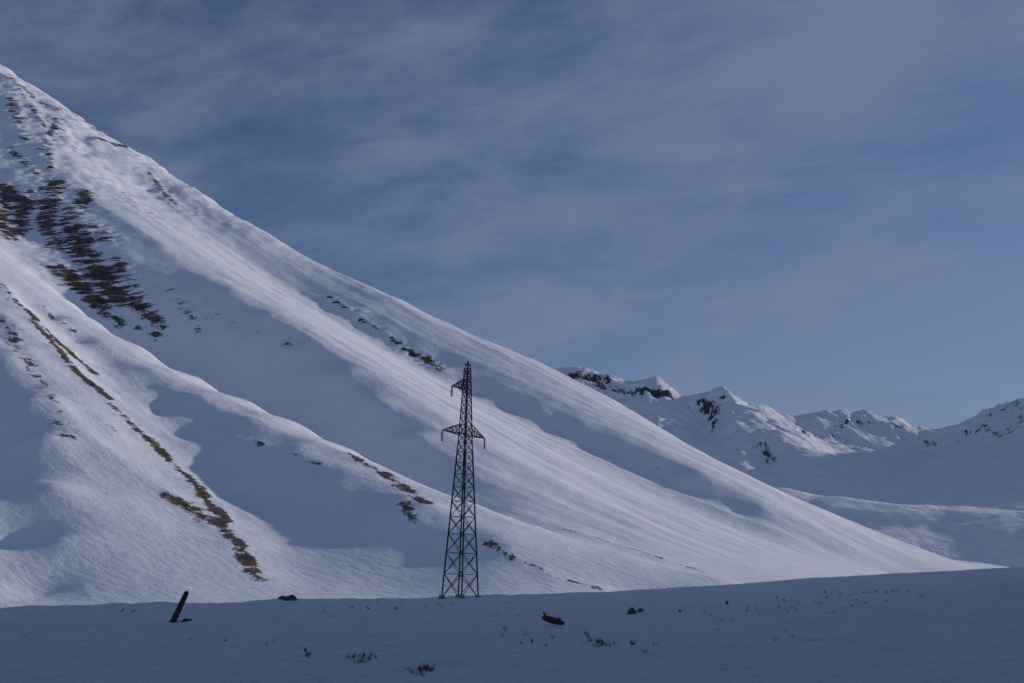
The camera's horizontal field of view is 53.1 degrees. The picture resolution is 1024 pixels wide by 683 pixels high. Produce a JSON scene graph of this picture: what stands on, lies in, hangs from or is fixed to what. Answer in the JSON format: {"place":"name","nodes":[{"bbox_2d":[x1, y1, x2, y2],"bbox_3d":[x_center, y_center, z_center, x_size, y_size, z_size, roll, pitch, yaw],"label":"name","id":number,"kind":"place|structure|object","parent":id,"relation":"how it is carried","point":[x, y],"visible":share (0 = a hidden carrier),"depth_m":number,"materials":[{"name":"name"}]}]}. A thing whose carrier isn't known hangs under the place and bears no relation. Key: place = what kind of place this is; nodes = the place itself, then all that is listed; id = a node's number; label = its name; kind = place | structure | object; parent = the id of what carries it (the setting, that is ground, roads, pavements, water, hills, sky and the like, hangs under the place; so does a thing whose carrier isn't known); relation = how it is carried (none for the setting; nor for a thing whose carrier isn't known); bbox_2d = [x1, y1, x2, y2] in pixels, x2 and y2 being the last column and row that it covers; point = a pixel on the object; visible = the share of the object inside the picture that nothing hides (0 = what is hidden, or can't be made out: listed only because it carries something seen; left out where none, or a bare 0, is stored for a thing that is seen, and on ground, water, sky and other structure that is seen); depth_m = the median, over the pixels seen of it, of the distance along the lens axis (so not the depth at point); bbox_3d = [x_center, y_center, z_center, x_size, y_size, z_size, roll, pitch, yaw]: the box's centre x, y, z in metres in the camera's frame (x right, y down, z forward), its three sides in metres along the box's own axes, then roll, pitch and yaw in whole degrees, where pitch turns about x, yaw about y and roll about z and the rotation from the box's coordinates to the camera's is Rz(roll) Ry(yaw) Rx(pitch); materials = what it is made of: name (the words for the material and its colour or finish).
{"place":"outdoors","nodes":[
{"label":"outdoors","id":0,"kind":"place"},
{"bbox_2d":[0,64,1008,607],"bbox_3d":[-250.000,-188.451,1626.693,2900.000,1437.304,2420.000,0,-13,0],"label":"snowy mountain","id":1,"kind":"structure","parent":0,"point":[170,344],"depth_m":970.77,"materials":[{"name":"white snow"}]},
{"bbox_2d":[0,567,1023,682],"bbox_3d":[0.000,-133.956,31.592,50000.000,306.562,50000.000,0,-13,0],"label":"snow ground","id":2,"kind":"structure","parent":0,"point":[963,626],"depth_m":30.01,"materials":[{"name":"white snow"}]},
{"bbox_2d":[170,591,188,622],"bbox_3d":[-14.118,11.361,43.366,0.265,1.656,0.265,20,-16,5],"label":"wooden post","id":3,"kind":"object","parent":2,"relation":"on","point":[178,610],"visible":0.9,"depth_m":43.31,"materials":[{"name":"brown wood"}]},
{"bbox_2d":[282,595,297,600],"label":"rock","id":4,"kind":"object","parent":2,"relation":"on","point":[290,598],"visible":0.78,"depth_m":99.81,"materials":[{"name":"grey stone"}]},
{"bbox_2d":[119,589,928,676],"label":"dry grass tufts","id":5,"kind":"object","parent":2,"relation":"on","point":[425,668],"visible":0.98,"depth_m":24.11,"materials":[{"name":"brown plant"}]},
{"bbox_2d":[542,612,564,624],"bbox_3d":[1.431,9.570,35.376,0.796,0.456,0.760,0,-13,0],"label":"fallen log","id":6,"kind":"object","parent":2,"relation":"on","point":[551,619],"visible":0.99,"depth_m":35.42,"materials":[{"name":"brown wood"}]},
{"bbox_2d":[627,607,636,614],"bbox_3d":[5.127,11.613,43.870,0.426,0.464,0.352,0,-13,1],"label":"rock","id":7,"kind":"object","parent":2,"relation":"on","point":[631,610],"visible":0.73,"depth_m":43.76,"materials":[{"name":"grey stone"}]},
{"bbox_2d":[0,0,1023,428],"label":"sky","id":8,"kind":"structure","parent":0,"point":[631,185],"materials":[{"name":"blue"}]},
{"bbox_2d":[556,366,1023,566],"bbox_3d":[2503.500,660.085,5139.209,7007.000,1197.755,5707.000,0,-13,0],"label":"distant mountains","id":9,"kind":"structure","parent":0,"point":[959,496],"depth_m":4339.05,"materials":[{"name":"white snow"}]}
]}

